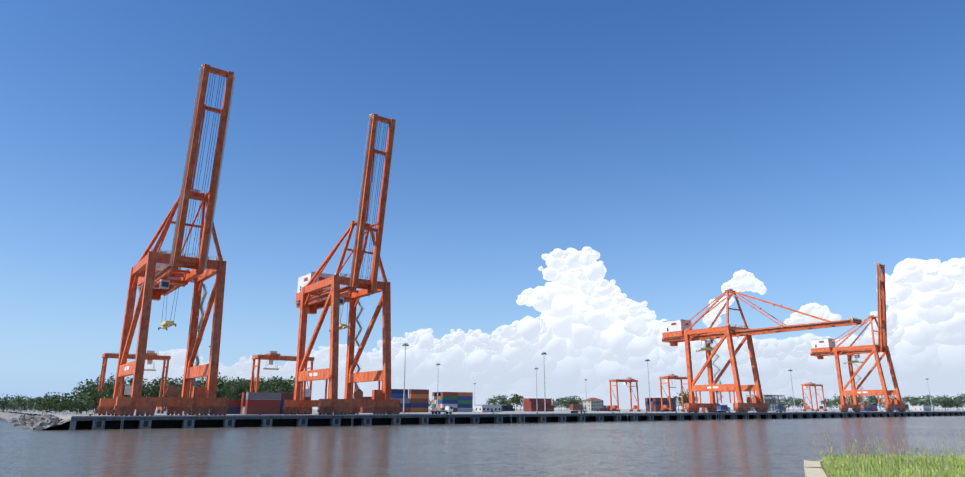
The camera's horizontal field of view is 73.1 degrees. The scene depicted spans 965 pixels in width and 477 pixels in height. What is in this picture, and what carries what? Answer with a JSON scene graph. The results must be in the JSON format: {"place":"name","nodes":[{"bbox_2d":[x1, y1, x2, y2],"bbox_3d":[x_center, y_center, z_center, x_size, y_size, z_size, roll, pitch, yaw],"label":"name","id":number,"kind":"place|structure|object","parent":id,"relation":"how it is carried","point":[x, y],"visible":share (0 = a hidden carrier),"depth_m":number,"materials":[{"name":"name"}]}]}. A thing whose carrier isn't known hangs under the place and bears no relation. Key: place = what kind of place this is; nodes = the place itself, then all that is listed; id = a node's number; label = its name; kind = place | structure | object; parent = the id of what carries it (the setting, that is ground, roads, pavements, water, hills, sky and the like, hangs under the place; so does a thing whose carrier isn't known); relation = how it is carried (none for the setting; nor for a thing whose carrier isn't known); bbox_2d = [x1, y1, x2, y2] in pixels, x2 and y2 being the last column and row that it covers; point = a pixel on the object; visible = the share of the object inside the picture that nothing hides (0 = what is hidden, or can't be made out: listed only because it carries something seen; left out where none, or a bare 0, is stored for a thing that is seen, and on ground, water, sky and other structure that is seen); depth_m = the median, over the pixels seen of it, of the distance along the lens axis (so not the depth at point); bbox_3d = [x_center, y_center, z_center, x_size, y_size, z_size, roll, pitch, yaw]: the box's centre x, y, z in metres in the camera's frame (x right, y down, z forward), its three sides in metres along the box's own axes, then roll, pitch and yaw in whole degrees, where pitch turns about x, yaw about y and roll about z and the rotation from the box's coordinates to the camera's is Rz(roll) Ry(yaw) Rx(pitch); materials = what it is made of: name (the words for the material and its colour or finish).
{"place":"outdoors","nodes":[
{"label":"outdoors","id":0,"kind":"place"},
{"bbox_2d":[0,411,70,430],"bbox_3d":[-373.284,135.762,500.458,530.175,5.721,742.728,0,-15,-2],"label":"rocky shore","id":1,"kind":"structure","parent":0,"point":[34,422],"depth_m":193.66,"materials":[{"name":"grey stone"}]},
{"bbox_2d":[0,411,964,476],"bbox_3d":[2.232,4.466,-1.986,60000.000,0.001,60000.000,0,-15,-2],"label":"river water","id":2,"kind":"structure","parent":0,"point":[784,447],"depth_m":82.43,"materials":[{"name":"grey liquid"}]},
{"bbox_2d":[0,409,964,415],"bbox_3d":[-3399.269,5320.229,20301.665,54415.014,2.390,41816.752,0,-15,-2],"label":"terminal ground","id":3,"kind":"structure","parent":0,"point":[314,411],"depth_m":362.92,"materials":[{"name":"concrete"}]},
{"bbox_2d":[0,387,107,414],"bbox_3d":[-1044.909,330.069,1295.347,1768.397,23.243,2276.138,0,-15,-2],"label":"trees","id":4,"kind":"object","parent":3,"relation":"on","point":[83,403],"visible":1,"depth_m":243.28,"materials":[{"name":"green plant"}]},
{"bbox_2d":[95,350,170,413],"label":"gantry crane","id":5,"kind":"object","parent":3,"relation":"on","point":[151,356],"visible":0.71,"depth_m":278.23,"materials":[{"name":"orange paint"}]},
{"bbox_2d":[69,372,294,411],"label":"tree belt","id":6,"kind":"object","parent":3,"relation":"on","point":[234,389],"visible":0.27,"depth_m":526.34,"materials":[{"name":"green plant"}]},
{"bbox_2d":[208,400,240,413],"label":"container stack","id":7,"kind":"object","parent":3,"relation":"on","point":[234,407],"visible":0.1,"depth_m":241.70,"materials":[{"name":"red metal"}]},
{"bbox_2d":[240,392,311,413],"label":"container stack","id":8,"kind":"object","parent":3,"relation":"on","point":[262,403],"visible":0.79,"depth_m":239.45,"materials":[{"name":"red metal"}]},
{"bbox_2d":[250,351,313,399],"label":"gantry crane","id":9,"kind":"object","parent":3,"relation":"on","point":[271,356],"visible":0.48,"depth_m":280.36,"materials":[{"name":"orange paint"}]},
{"bbox_2d":[359,397,372,412],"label":"container stack","id":10,"kind":"object","parent":3,"relation":"on","point":[366,409],"visible":0.19,"depth_m":316.57,"materials":[{"name":"red metal"}]},
{"bbox_2d":[402,343,408,412],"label":"light mast","id":11,"kind":"object","parent":3,"relation":"on","point":[405,344],"visible":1,"depth_m":284.68,"materials":[{"name":"metal"}]},
{"bbox_2d":[391,389,428,411],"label":"container stack","id":12,"kind":"object","parent":3,"relation":"on","point":[417,400],"visible":0.62,"depth_m":376.54,"materials":[{"name":"multicoloured metal"}]},
{"bbox_2d":[436,363,439,409],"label":"light mast","id":13,"kind":"object","parent":3,"relation":"on","point":[437,390],"visible":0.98,"depth_m":410.96,"materials":[{"name":"metal"}]},
{"bbox_2d":[432,392,472,411],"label":"container stack","id":14,"kind":"object","parent":3,"relation":"on","point":[460,401],"visible":0.96,"depth_m":439.51,"materials":[{"name":"multicoloured metal"}]},
{"bbox_2d":[474,403,500,411],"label":"white office","id":15,"kind":"structure","parent":3,"relation":"on","point":[491,407],"depth_m":402.35,"materials":[{"name":"paint"}]},
{"bbox_2d":[501,405,514,410],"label":"container stack","id":16,"kind":"object","parent":3,"relation":"on","point":[505,408],"visible":0.29,"depth_m":605.02,"materials":[{"name":"blue metal"}]},
{"bbox_2d":[535,368,537,411],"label":"light mast","id":17,"kind":"object","parent":3,"relation":"on","point":[536,386],"visible":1,"depth_m":455.19,"materials":[{"name":"metal"}]},
{"bbox_2d":[523,398,553,410],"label":"container stack","id":18,"kind":"object","parent":3,"relation":"on","point":[531,404],"visible":1,"depth_m":536.21,"materials":[{"name":"red metal"}]},
{"bbox_2d":[541,352,546,412],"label":"light mast","id":19,"kind":"object","parent":3,"relation":"on","point":[544,383],"visible":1,"depth_m":330.36,"materials":[{"name":"metal"}]},
{"bbox_2d":[583,398,603,410],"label":"building","id":20,"kind":"structure","parent":3,"relation":"on","point":[593,404],"depth_m":618.03,"materials":[{"name":"paint"}]},
{"bbox_2d":[600,405,616,410],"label":"truck","id":21,"kind":"object","parent":3,"relation":"on","point":[606,408],"visible":0.5,"depth_m":626.41,"materials":[{"name":"red metal"}]},
{"bbox_2d":[609,377,640,411],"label":"gantry crane","id":22,"kind":"object","parent":3,"relation":"on","point":[630,380],"visible":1,"depth_m":512.16,"materials":[{"name":"orange paint"}]},
{"bbox_2d":[645,359,651,411],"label":"light mast","id":23,"kind":"object","parent":3,"relation":"on","point":[647,360],"visible":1,"depth_m":376.44,"materials":[{"name":"metal"}]},
{"bbox_2d":[645,398,675,411],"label":"container stack","id":24,"kind":"object","parent":3,"relation":"on","point":[655,404],"visible":0.77,"depth_m":507.42,"materials":[{"name":"multicoloured metal"}]},
{"bbox_2d":[659,374,688,411],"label":"gantry crane","id":25,"kind":"object","parent":3,"relation":"on","point":[667,378],"visible":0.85,"depth_m":460.61,"materials":[{"name":"orange paint"}]},
{"bbox_2d":[429,389,964,410],"bbox_3d":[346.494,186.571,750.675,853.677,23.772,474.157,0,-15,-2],"label":"tree belt","id":26,"kind":"object","parent":3,"relation":"on","point":[949,402],"visible":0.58,"depth_m":792.14,"materials":[{"name":"green plant"}]},
{"bbox_2d":[746,394,785,410],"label":"building frame","id":27,"kind":"object","parent":3,"relation":"on","point":[772,403],"depth_m":622.74,"materials":[{"name":"grey concrete"}]},
{"bbox_2d":[788,369,795,411],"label":"light mast","id":28,"kind":"object","parent":3,"relation":"on","point":[790,370],"visible":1,"depth_m":475.03,"materials":[{"name":"metal"}]},
{"bbox_2d":[801,382,826,410],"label":"gantry crane","id":29,"kind":"object","parent":3,"relation":"on","point":[809,384],"visible":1,"depth_m":604.28,"materials":[{"name":"orange paint"}]},
{"bbox_2d":[860,405,877,410],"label":"container stack","id":30,"kind":"object","parent":3,"relation":"on","point":[869,408],"visible":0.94,"depth_m":542.71,"materials":[{"name":"blue metal"}]},
{"bbox_2d":[912,405,930,410],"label":"shed","id":31,"kind":"structure","parent":3,"relation":"on","point":[922,408],"depth_m":684.62,"materials":[{"name":"concrete"}]},
{"bbox_2d":[0,0,964,400],"label":"sky","id":32,"kind":"structure","parent":0,"point":[802,147],"materials":[{"name":"blue"}]},
{"bbox_2d":[55,411,964,429],"bbox_3d":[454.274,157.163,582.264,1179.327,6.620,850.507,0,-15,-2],"label":"quay","id":33,"kind":"structure","parent":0,"point":[94,422],"depth_m":212.48,"materials":[{"name":"concrete"}]},
{"bbox_2d":[96,64,234,415],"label":"container crane","id":34,"kind":"object","parent":33,"relation":"on","point":[153,270],"visible":0.96,"depth_m":187.57,"materials":[{"name":"orange paint"}]},
{"bbox_2d":[283,114,400,414],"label":"container crane","id":35,"kind":"object","parent":33,"relation":"on","point":[317,289],"visible":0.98,"depth_m":219.69,"materials":[{"name":"orange paint"}]},
{"bbox_2d":[429,406,452,413],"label":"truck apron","id":36,"kind":"object","parent":33,"relation":"on","point":[448,409],"visible":0.85,"depth_m":234.89,"materials":[{"name":"metal"}]},
{"bbox_2d":[569,404,586,412],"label":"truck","id":37,"kind":"object","parent":33,"relation":"on","point":[574,408],"visible":0.98,"depth_m":294.65,"materials":[{"name":"metal"}]},
{"bbox_2d":[717,405,730,412],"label":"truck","id":38,"kind":"object","parent":33,"relation":"on","point":[722,408],"visible":0.9,"depth_m":343.73,"materials":[{"name":"metal"}]},
{"bbox_2d":[661,288,861,412],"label":"container crane","id":39,"kind":"object","parent":33,"relation":"on","point":[675,332],"visible":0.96,"depth_m":346.91,"materials":[{"name":"orange paint"}]},
{"bbox_2d":[774,405,785,411],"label":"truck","id":40,"kind":"object","parent":33,"relation":"on","point":[780,408],"visible":0.98,"depth_m":401.74,"materials":[{"name":"metal"}]},
{"bbox_2d":[809,263,905,411],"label":"container crane","id":41,"kind":"object","parent":33,"relation":"on","point":[820,348],"visible":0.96,"depth_m":448.10,"materials":[{"name":"orange paint"}]},
{"bbox_2d":[143,247,964,408],"bbox_3d":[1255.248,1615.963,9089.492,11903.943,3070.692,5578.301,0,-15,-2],"label":"cloud","id":42,"kind":"structure","parent":0,"point":[594,328],"depth_m":8643.79,"materials":[{"name":"white"}]},
{"bbox_2d":[804,460,829,476],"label":"concrete ledge","id":43,"kind":"object","parent":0,"point":[814,468],"depth_m":28.04,"materials":[{"name":"concrete"}]},
{"bbox_2d":[820,433,964,476],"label":"bank grass","id":44,"kind":"structure","parent":0,"point":[894,465],"depth_m":25.71,"materials":[{"name":"green plant"}]}
]}

